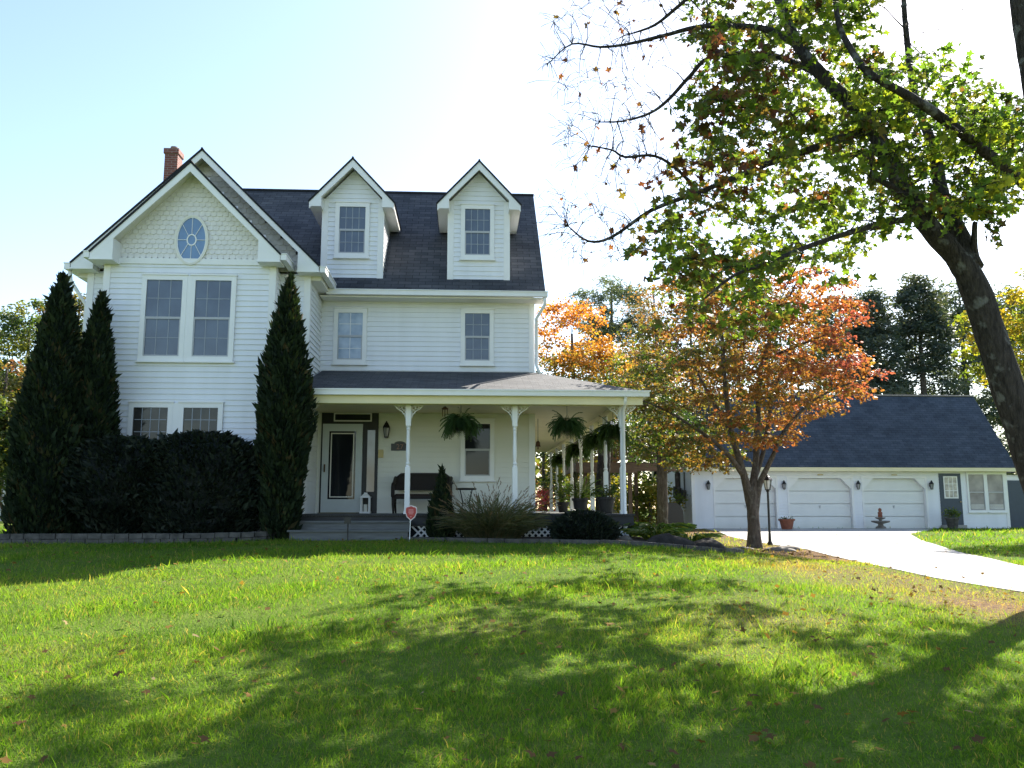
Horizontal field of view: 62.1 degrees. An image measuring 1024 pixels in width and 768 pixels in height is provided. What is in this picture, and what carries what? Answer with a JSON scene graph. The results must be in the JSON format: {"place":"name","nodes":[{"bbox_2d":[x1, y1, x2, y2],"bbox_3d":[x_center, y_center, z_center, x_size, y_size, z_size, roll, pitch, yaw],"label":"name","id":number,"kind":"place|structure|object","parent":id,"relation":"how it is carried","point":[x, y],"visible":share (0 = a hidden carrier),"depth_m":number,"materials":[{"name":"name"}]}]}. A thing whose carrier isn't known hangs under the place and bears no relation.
{"place":"outdoors","nodes":[
{"label":"outdoors","id":0,"kind":"place"},
{"bbox_2d":[320,512,357,512],"bbox_3d":[-3.904,2.889,19.055,0.820,0.017,0.500,0,-8,-3],"label":"door mat","id":1,"kind":"object","parent":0,"point":[338,512],"depth_m":19.10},
{"bbox_2d":[0,509,1023,767],"bbox_3d":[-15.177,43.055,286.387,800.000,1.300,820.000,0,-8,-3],"label":"ground","id":2,"kind":"structure","parent":0,"point":[570,663],"depth_m":6.89,"materials":[{"name":"green plant"}]},
{"bbox_2d":[0,480,5,520],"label":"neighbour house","id":3,"kind":"structure","parent":2,"relation":"on","point":[3,491],"depth_m":39.43,"materials":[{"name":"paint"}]},
{"bbox_2d":[0,480,5,503],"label":"window","id":4,"kind":"structure","parent":3,"relation":"in","point":[3,491],"depth_m":39.45,"materials":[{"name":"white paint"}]},
{"bbox_2d":[0,394,16,519],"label":"autumn tree","id":5,"kind":"object","parent":2,"relation":"on","point":[4,446],"visible":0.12,"depth_m":36.40,"materials":[{"name":"green plant"}]},
{"bbox_2d":[0,354,27,479],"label":"autumn tree","id":6,"kind":"object","parent":2,"relation":"on","point":[11,385],"visible":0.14,"depth_m":38.87,"materials":[{"name":"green plant"}]},
{"bbox_2d":[0,306,33,410],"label":"autumn tree","id":7,"kind":"object","parent":2,"relation":"on","point":[5,311],"visible":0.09,"depth_m":47.21,"materials":[{"name":"green plant"}]},
{"bbox_2d":[0,298,46,404],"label":"autumn tree","id":8,"kind":"object","parent":2,"relation":"on","point":[15,324],"visible":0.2,"depth_m":42.22,"materials":[{"name":"green plant"}]},
{"bbox_2d":[33,290,85,337],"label":"autumn tree","id":9,"kind":"object","parent":2,"relation":"on","point":[81,305],"visible":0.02,"depth_m":48.96,"materials":[{"name":"green plant"}]},
{"bbox_2d":[0,531,277,543],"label":"stone edging","id":10,"kind":"object","parent":2,"relation":"on","point":[99,538],"visible":0.79,"depth_m":15.53,"materials":[{"name":"grey stone"}]},
{"bbox_2d":[344,517,350,540],"bbox_3d":[-3.143,2.812,16.247,0.120,0.526,0.110,0,-8,-3],"label":"path light","id":11,"kind":"object","parent":2,"relation":"on","point":[347,520],"visible":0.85,"depth_m":16.23,"materials":[{"name":"black paint"}]},
{"bbox_2d":[63,146,650,540],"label":"house","id":12,"kind":"structure","parent":2,"relation":"on","point":[418,310],"depth_m":19.65,"materials":[{"name":"white wood"}]},
{"bbox_2d":[127,401,178,439],"bbox_3d":[-7.431,1.262,17.499,1.049,1.825,0.115,0,-8,-3],"label":"window","id":13,"kind":"structure","parent":12,"relation":"in","point":[144,417],"depth_m":17.57,"materials":[{"name":"white paint"}]},
{"bbox_2d":[135,273,190,362],"bbox_3d":[-7.327,-1.389,17.891,1.039,1.905,0.115,0,-8,-3],"label":"window","id":14,"kind":"structure","parent":12,"relation":"in","point":[165,298],"depth_m":17.89,"materials":[{"name":"grey glass"}]},
{"bbox_2d":[174,215,208,264],"bbox_3d":[-6.847,-3.079,18.173,0.710,1.110,0.055,0,-8,-3],"label":"oval window","id":15,"kind":"structure","parent":12,"relation":"in","point":[191,240],"depth_m":18.17,"materials":[{"name":"glass"}]},
{"bbox_2d":[178,401,224,432],"bbox_3d":[-6.457,1.269,17.549,0.960,1.825,0.115,0,-8,-3],"label":"window","id":16,"kind":"structure","parent":12,"relation":"in","point":[206,416],"depth_m":17.63,"materials":[{"name":"white paint"}]},
{"bbox_2d":[184,274,237,362],"bbox_3d":[-6.332,-1.382,17.943,1.010,1.905,0.115,0,-8,-3],"label":"window","id":17,"kind":"structure","parent":12,"relation":"in","point":[212,307],"depth_m":17.94,"materials":[{"name":"grey glass"}]},
{"bbox_2d":[331,307,367,365],"bbox_3d":[-3.841,-1.134,20.163,0.840,1.395,0.115,0,-8,-3],"label":"window","id":18,"kind":"structure","parent":12,"relation":"in","point":[350,323],"depth_m":20.16,"materials":[{"name":"white glass"}]},
{"bbox_2d":[359,493,371,512],"bbox_3d":[-3.345,2.716,19.413,0.240,0.470,0.240,0,-8,-3],"label":"floor lantern","id":19,"kind":"object","parent":12,"relation":"on","point":[363,509],"visible":0.98,"depth_m":19.32,"materials":[{"name":"white paint"}]},
{"bbox_2d":[391,473,453,513],"bbox_3d":[-2.009,2.440,19.047,1.395,0.916,0.760,0,-8,-3],"label":"wicker settee","id":20,"kind":"object","parent":12,"relation":"on","point":[422,481],"visible":0.72,"depth_m":19.36,"materials":[{"name":"black wicker"}]},
{"bbox_2d":[439,407,483,441],"bbox_3d":[-1.048,0.771,17.646,0.956,0.830,0.958,0,-8,-3],"label":"hanging fern","id":21,"kind":"object","parent":12,"relation":"hanging from","point":[456,423],"visible":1,"depth_m":17.46,"materials":[{"name":"green plant"}]},
{"bbox_2d":[456,488,475,512],"bbox_3d":[-1.028,2.613,18.994,0.466,0.567,0.466,0,-8,-3],"label":"side table","id":22,"kind":"object","parent":12,"relation":"on","point":[471,489],"visible":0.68,"depth_m":18.88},
{"bbox_2d":[459,308,494,366],"bbox_3d":[-0.830,-1.121,20.321,0.850,1.415,0.115,0,-8,-3],"label":"window","id":23,"kind":"structure","parent":12,"relation":"in","point":[477,324],"depth_m":20.32,"materials":[{"name":"grey glass"}]},
{"bbox_2d":[459,418,495,481],"bbox_3d":[-0.809,1.544,19.921,0.850,1.485,0.115,0,-8,-3],"label":"window","id":24,"kind":"structure","parent":12,"relation":"in","point":[477,456],"depth_m":19.90,"materials":[{"name":"grey glass"}]},
{"bbox_2d":[548,448,574,468],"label":"hanging fern","id":25,"kind":"object","parent":12,"relation":"hanging from","point":[557,460],"visible":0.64,"depth_m":28.89,"materials":[{"name":"green plant"}]},
{"bbox_2d":[552,472,572,512],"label":"potted plant","id":26,"kind":"object","parent":12,"relation":"on","point":[563,480],"visible":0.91,"depth_m":22.87,"materials":[{"name":"green plant"}]},
{"bbox_2d":[545,410,586,441],"bbox_3d":[1.142,0.824,17.761,0.882,0.764,0.879,3,-9,-22],"label":"hanging fern","id":27,"kind":"object","parent":12,"relation":"hanging from","point":[574,427],"visible":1,"depth_m":17.59,"materials":[{"name":"green plant"}]},
{"bbox_2d":[564,439,594,461],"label":"hanging fern","id":28,"kind":"object","parent":12,"relation":"hanging from","point":[572,450],"visible":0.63,"depth_m":24.51,"materials":[{"name":"green plant"}]},
{"bbox_2d":[561,471,607,509],"bbox_3d":[1.645,2.430,19.187,1.116,0.970,1.173,0,-8,-3],"label":"potted plant","id":29,"kind":"object","parent":12,"relation":"on","point":[580,502],"visible":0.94,"depth_m":19.15,"materials":[{"name":"green plant"}]},
{"bbox_2d":[580,428,615,454],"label":"hanging fern","id":30,"kind":"object","parent":12,"relation":"hanging from","point":[588,441],"visible":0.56,"depth_m":20.92,"materials":[{"name":"green plant"}]},
{"bbox_2d":[590,483,617,513],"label":"potted plant","id":31,"kind":"object","parent":12,"relation":"on","point":[605,503],"visible":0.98,"depth_m":18.45,"materials":[{"name":"green plant"}]},
{"bbox_2d":[593,416,634,446],"bbox_3d":[2.243,1.022,18.951,0.958,0.830,0.956,8,-12,-44],"label":"hanging fern","id":32,"kind":"object","parent":12,"relation":"hanging from","point":[608,432],"visible":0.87,"depth_m":18.79,"materials":[{"name":"green plant"}]},
{"bbox_2d":[405,505,416,539],"bbox_3d":[-1.912,2.653,16.061,0.224,0.727,0.039,0,-8,-3],"label":"yard sign","id":33,"kind":"object","parent":2,"relation":"on","point":[410,511],"visible":0.95,"depth_m":16.08,"materials":[{"name":"white paint"}]},
{"bbox_2d":[0,524,1023,767],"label":"fallen leaves","id":34,"kind":"object","parent":2,"relation":"on","point":[754,738],"visible":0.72,"depth_m":7.17,"materials":[{"name":"orange plant"}]},
{"bbox_2d":[535,488,560,510],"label":"pink shrub","id":35,"kind":"object","parent":2,"relation":"on","point":[546,498],"visible":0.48,"depth_m":34.65,"materials":[{"name":"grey plant"}]},
{"bbox_2d":[535,369,593,509],"bbox_3d":[1.349,2.671,35.601,4.670,6.798,3.698,0,-8,-3],"label":"tree","id":36,"kind":"object","parent":2,"relation":"on","point":[543,456],"visible":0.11,"depth_m":35.21,"materials":[{"name":"green plant"}]},
{"bbox_2d":[406,537,743,553],"bbox_3d":[1.102,2.980,15.607,6.313,0.299,0.812,-1,-8,5],"label":"stone edging","id":37,"kind":"object","parent":2,"relation":"on","point":[588,542],"visible":0.61,"depth_m":15.55,"materials":[{"name":"grey stone"}]},
{"bbox_2d":[535,455,619,508],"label":"tree","id":38,"kind":"object","parent":2,"relation":"on","point":[588,479],"visible":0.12,"depth_m":38.69,"materials":[{"name":"green plant"}]},
{"bbox_2d":[536,294,637,497],"bbox_3d":[3.074,1.088,36.336,5.300,9.945,4.529,0,-8,-3],"label":"orange tree","id":39,"kind":"object","parent":2,"relation":"on","point":[573,358],"visible":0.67,"depth_m":36.27,"materials":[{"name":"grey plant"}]},
{"bbox_2d":[458,536,726,547],"bbox_3d":[1.212,3.241,17.179,6.550,0.315,4.240,0,-8,-3],"label":"garden bed","id":40,"kind":"object","parent":2,"relation":"on","point":[636,538],"visible":0.18,"depth_m":16.48,"materials":[{"name":"brown soil"}]},
{"bbox_2d":[425,464,456,537],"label":"dwarf conifer","id":41,"kind":"object","parent":40,"relation":"on","point":[441,491],"visible":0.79,"depth_m":16.49,"materials":[{"name":"green plant"}]},
{"bbox_2d":[423,477,560,538],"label":"ornamental grass","id":42,"kind":"object","parent":40,"relation":"on","point":[490,522],"depth_m":16.21,"materials":[{"name":"green plant"}]},
{"bbox_2d":[546,508,622,539],"bbox_3d":[1.382,2.717,16.276,1.473,0.715,1.112,0,-8,-3],"label":"boxwood shrub","id":43,"kind":"object","parent":40,"relation":"on","point":[580,524],"visible":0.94,"depth_m":15.98,"materials":[{"name":"green plant"}]},
{"bbox_2d":[618,535,632,539],"bbox_3d":[2.196,3.024,16.472,0.380,0.196,0.261,-4,-9,23],"label":"rock","id":44,"kind":"object","parent":40,"relation":"on","point":[625,537],"visible":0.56,"depth_m":16.41,"materials":[{"name":"grey stone"}]},
{"bbox_2d":[621,527,691,539],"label":"liriope clump","id":45,"kind":"object","parent":40,"relation":"on","point":[646,534],"visible":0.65,"depth_m":16.55,"materials":[{"name":"green plant"}]},
{"bbox_2d":[623,522,696,532],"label":"liriope clump","id":46,"kind":"object","parent":40,"relation":"on","point":[643,525],"visible":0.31,"depth_m":17.41,"materials":[{"name":"green plant"}]},
{"bbox_2d":[648,533,695,545],"bbox_3d":[2.954,2.931,15.684,0.928,0.361,0.566,0,-8,-3],"label":"rock","id":47,"kind":"object","parent":40,"relation":"on","point":[668,538],"visible":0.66,"depth_m":15.51,"materials":[{"name":"grey stone"}]},
{"bbox_2d":[663,532,725,541],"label":"liriope clump","id":48,"kind":"object","parent":40,"relation":"on","point":[697,536],"visible":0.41,"depth_m":16.29,"materials":[{"name":"green plant"}]},
{"bbox_2d":[694,537,725,547],"bbox_3d":[3.633,3.009,15.749,0.783,0.331,0.503,0,-8,-3],"label":"rock","id":49,"kind":"object","parent":40,"relation":"on","point":[708,542],"visible":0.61,"depth_m":15.60,"materials":[{"name":"grey stone"}]},
{"bbox_2d":[535,444,654,515],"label":"wood","id":50,"kind":"object","parent":2,"relation":"on","point":[537,471],"depth_m":85.61,"materials":[{"name":"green plant"}]},
{"bbox_2d":[565,438,682,521],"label":"raised deck","id":51,"kind":"structure","parent":2,"relation":"on","point":[632,467],"depth_m":33.13,"materials":[{"name":"brown wood"}]},
{"bbox_2d":[565,272,683,512],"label":"cedar tree","id":52,"kind":"object","parent":2,"relation":"on","point":[619,289],"visible":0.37,"depth_m":52.64,"materials":[{"name":"green plant"}]},
{"bbox_2d":[594,402,656,512],"bbox_3d":[4.127,2.763,31.578,3.579,5.254,3.108,8,-11,-44],"label":"shade tree","id":53,"kind":"object","parent":2,"relation":"on","point":[600,468],"visible":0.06,"depth_m":30.92,"materials":[{"name":"green plant"}]},
{"bbox_2d":[595,442,655,498],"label":"tree","id":54,"kind":"object","parent":2,"relation":"on","point":[645,478],"visible":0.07,"depth_m":43.58,"materials":[{"name":"green plant"}]},
{"bbox_2d":[611,481,688,527],"bbox_3d":[6.025,5.454,38.057,4.017,2.259,3.358,-2,-9,16],"label":"bush","id":55,"kind":"object","parent":2,"relation":"on","point":[646,508],"visible":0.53,"depth_m":37.55,"materials":[{"name":"green plant"}]},
{"bbox_2d":[595,285,712,522],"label":"brown tree","id":56,"kind":"object","parent":2,"relation":"on","point":[643,315],"visible":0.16,"depth_m":41.87,"materials":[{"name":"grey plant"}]},
{"bbox_2d":[607,374,717,525],"bbox_3d":[4.847,2.320,27.318,3.385,5.471,3.508,6,-10,-35],"label":"holly tree","id":57,"kind":"object","parent":2,"relation":"on","point":[662,501],"visible":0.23,"depth_m":26.92,"materials":[{"name":"green plant"}]},
{"bbox_2d":[595,373,734,505],"bbox_3d":[6.652,2.773,38.995,7.856,7.373,3.993,0,-8,-3],"label":"understory tree","id":58,"kind":"object","parent":2,"relation":"on","point":[677,483],"visible":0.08,"depth_m":38.65,"materials":[{"name":"green plant"}]},
{"bbox_2d":[668,503,683,523],"bbox_3d":[6.301,5.227,33.406,0.840,1.120,0.730,0,-8,-3],"label":"covered grill","id":59,"kind":"object","parent":2,"relation":"on","point":[675,513],"visible":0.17,"depth_m":33.20,"materials":[{"name":"grey fabric"}]},
{"bbox_2d":[638,293,742,417],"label":"background tree","id":60,"kind":"object","parent":2,"relation":"on","point":[678,318],"visible":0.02,"depth_m":51.43,"materials":[{"name":"orange plant"}]},
{"bbox_2d":[688,289,788,393],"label":"background tree","id":61,"kind":"object","parent":2,"relation":"on","point":[757,364],"visible":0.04,"depth_m":56.14,"materials":[{"name":"orange plant"}]},
{"bbox_2d":[616,245,895,548],"bbox_3d":[6.416,0.109,22.544,8.291,8.531,6.746,0,-8,-3],"label":"red maple","id":62,"kind":"object","parent":2,"relation":"on","point":[800,359],"visible":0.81,"depth_m":21.59,"materials":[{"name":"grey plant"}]},
{"bbox_2d":[763,474,772,544],"bbox_3d":[7.139,3.469,23.653,0.260,1.990,0.300,0,-8,-3],"label":"lamp post","id":63,"kind":"object","parent":2,"relation":"on","point":[767,482],"visible":0.89,"depth_m":23.66,"materials":[{"name":"black metal"}]},
{"bbox_2d":[529,0,1023,492],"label":"maple tree","id":64,"kind":"object","parent":2,"relation":"on","point":[958,254],"visible":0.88,"depth_m":11.67,"materials":[{"name":"green plant"}]},
{"bbox_2d":[764,547,796,551],"bbox_3d":[6.455,3.998,20.514,0.788,0.150,0.444,0,-8,-3],"label":"rock","id":65,"kind":"object","parent":2,"relation":"on","point":[777,549],"visible":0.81,"depth_m":20.38,"materials":[{"name":"grey stone"}]},
{"bbox_2d":[779,545,802,549],"bbox_3d":[6.929,4.119,21.340,0.645,0.150,0.450,0,-8,-3],"label":"rock","id":66,"kind":"object","parent":2,"relation":"on","point":[792,547],"visible":0.59,"depth_m":21.20,"materials":[{"name":"grey stone"}]},
{"bbox_2d":[743,295,839,393],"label":"background tree","id":67,"kind":"object","parent":2,"relation":"on","point":[818,356],"visible":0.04,"depth_m":59.68,"materials":[{"name":"orange plant"}]},
{"bbox_2d":[802,294,870,393],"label":"evergreen tree","id":68,"kind":"object","parent":2,"relation":"on","point":[833,317],"visible":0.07,"depth_m":63.72,"materials":[{"name":"green plant"}]},
{"bbox_2d":[652,393,1023,528],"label":"garage","id":69,"kind":"structure","parent":2,"relation":"on","point":[911,461],"depth_m":37.78,"materials":[{"name":"white plastic"}]},
{"bbox_2d":[715,478,775,527],"bbox_3d":[10.236,5.276,37.418,2.690,2.222,0.080,0,-8,-3],"label":"garage door","id":70,"kind":"structure","parent":69,"relation":"in","point":[731,510],"depth_m":37.39,"materials":[{"name":"paint"}]},
{"bbox_2d":[789,479,850,527],"bbox_3d":[13.582,5.301,37.591,2.790,2.222,0.080,0,-8,-3],"label":"garage door","id":71,"kind":"structure","parent":69,"relation":"in","point":[808,497],"depth_m":37.59,"materials":[{"name":"paint"}]},
{"bbox_2d":[864,479,924,527],"bbox_3d":[16.927,5.326,37.765,2.790,2.222,0.080,0,-8,-3],"label":"garage door","id":72,"kind":"structure","parent":69,"relation":"in","point":[895,497],"depth_m":37.76,"materials":[{"name":"paint"}]},
{"bbox_2d":[938,473,966,527],"bbox_3d":[19.479,5.165,37.625,1.080,2.400,0.210,0,-8,-3],"label":"entry door","id":73,"kind":"structure","parent":69,"relation":"in","point":[949,484],"depth_m":37.70,"materials":[{"name":"blue wood"}]},
{"bbox_2d":[965,472,987,512],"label":"window","id":74,"kind":"structure","parent":69,"relation":"in","point":[976,484],"depth_m":37.79,"materials":[{"name":"grey glass"}]},
{"bbox_2d":[985,472,1007,512],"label":"window","id":75,"kind":"structure","parent":69,"relation":"in","point":[995,481],"depth_m":37.84,"materials":[{"name":"grey glass"}]},
{"bbox_2d":[1007,480,1023,527],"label":"annex door","id":76,"kind":"structure","parent":69,"relation":"in","point":[1015,492],"depth_m":38.82,"materials":[{"name":"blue wood"}]},
{"bbox_2d":[824,284,924,394],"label":"evergreen tree","id":77,"kind":"object","parent":2,"relation":"on","point":[876,336],"visible":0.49,"depth_m":51.21,"materials":[{"name":"green plant"}]},
{"bbox_2d":[830,0,1023,249],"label":"maple tree","id":78,"kind":"object","parent":2,"relation":"on","point":[926,108],"visible":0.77,"depth_m":11.04,"materials":[{"name":"green plant"}]},
{"bbox_2d":[887,271,974,394],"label":"evergreen tree","id":79,"kind":"object","parent":2,"relation":"on","point":[920,321],"visible":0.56,"depth_m":53.70,"materials":[{"name":"green plant"}]},
{"bbox_2d":[942,507,961,528],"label":"potted plant","id":80,"kind":"object","parent":2,"relation":"on","point":[951,522],"visible":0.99,"depth_m":36.43,"materials":[{"name":"green plant"}]},
{"bbox_2d":[913,276,1023,474],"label":"evergreen tree","id":81,"kind":"object","parent":2,"relation":"on","point":[959,309],"visible":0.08,"depth_m":59.67,"materials":[{"name":"green plant"}]},
{"bbox_2d":[948,268,1023,388],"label":"yellow tree","id":82,"kind":"object","parent":2,"relation":"on","point":[1011,322],"visible":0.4,"depth_m":28.35,"materials":[{"name":"yellow leaves"},{"name":"grey brown bark"}]},
{"bbox_2d":[970,281,1023,474],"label":"evergreen tree","id":83,"kind":"object","parent":2,"relation":"on","point":[984,389],"visible":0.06,"depth_m":60.99,"materials":[{"name":"green plant"}]},
{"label":"garden bed","id":84,"kind":"structure","parent":2,"relation":"on","visible":0},
{"bbox_2d":[0,270,90,533],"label":"arborvitae","id":85,"kind":"object","parent":84,"relation":"on","point":[43,429],"visible":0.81,"depth_m":16.09,"materials":[{"name":"green plant"}]},
{"bbox_2d":[63,290,122,533],"bbox_3d":[-8.320,0.567,16.935,1.155,5.113,1.163,-7,-11,41],"label":"arborvitae","id":86,"kind":"object","parent":84,"relation":"on","point":[100,393],"visible":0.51,"depth_m":16.84,"materials":[{"name":"green plant"}]},
{"bbox_2d":[56,432,169,533],"bbox_3d":[-7.572,2.012,16.593,2.853,2.166,1.817,0,-8,-3],"label":"yew shrub","id":87,"kind":"object","parent":84,"relation":"on","point":[101,477],"visible":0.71,"depth_m":16.05,"materials":[{"name":"green plant"}]},
{"bbox_2d":[135,428,263,538],"bbox_3d":[-6.031,1.979,16.695,2.946,2.260,1.842,0,-8,-3],"label":"yew shrub","id":88,"kind":"object","parent":84,"relation":"on","point":[209,485],"visible":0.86,"depth_m":16.16,"materials":[{"name":"green plant"}]},
{"bbox_2d":[252,272,319,539],"bbox_3d":[-4.486,0.381,16.851,1.324,5.459,1.301,0,-8,-3],"label":"arborvitae","id":89,"kind":"object","parent":84,"relation":"on","point":[286,427],"visible":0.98,"depth_m":16.48,"materials":[{"name":"green plant"}]},
{"bbox_2d":[0,0,1023,508],"label":"sky","id":90,"kind":"structure","parent":0,"point":[281,94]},
{"bbox_2d":[702,528,1023,592],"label":"driveway","id":91,"kind":"structure","parent":0,"point":[917,556],"depth_m":19.91,"materials":[{"name":"concrete"}]},
{"bbox_2d":[778,516,794,528],"bbox_3d":[11.338,5.725,35.098,0.670,0.539,0.700,0,-8,-3],"label":"terracotta pot","id":92,"kind":"object","parent":91,"relation":"on","point":[786,523],"visible":1,"depth_m":34.87,"materials":[{"name":"orange ceramic"}]},
{"bbox_2d":[871,508,889,527],"bbox_3d":[15.786,5.747,36.429,0.751,0.860,0.751,0,-8,-3],"label":"garden fountain","id":93,"kind":"object","parent":91,"relation":"on","point":[880,518],"visible":1,"depth_m":36.29,"materials":[{"name":"stone"}]}
]}

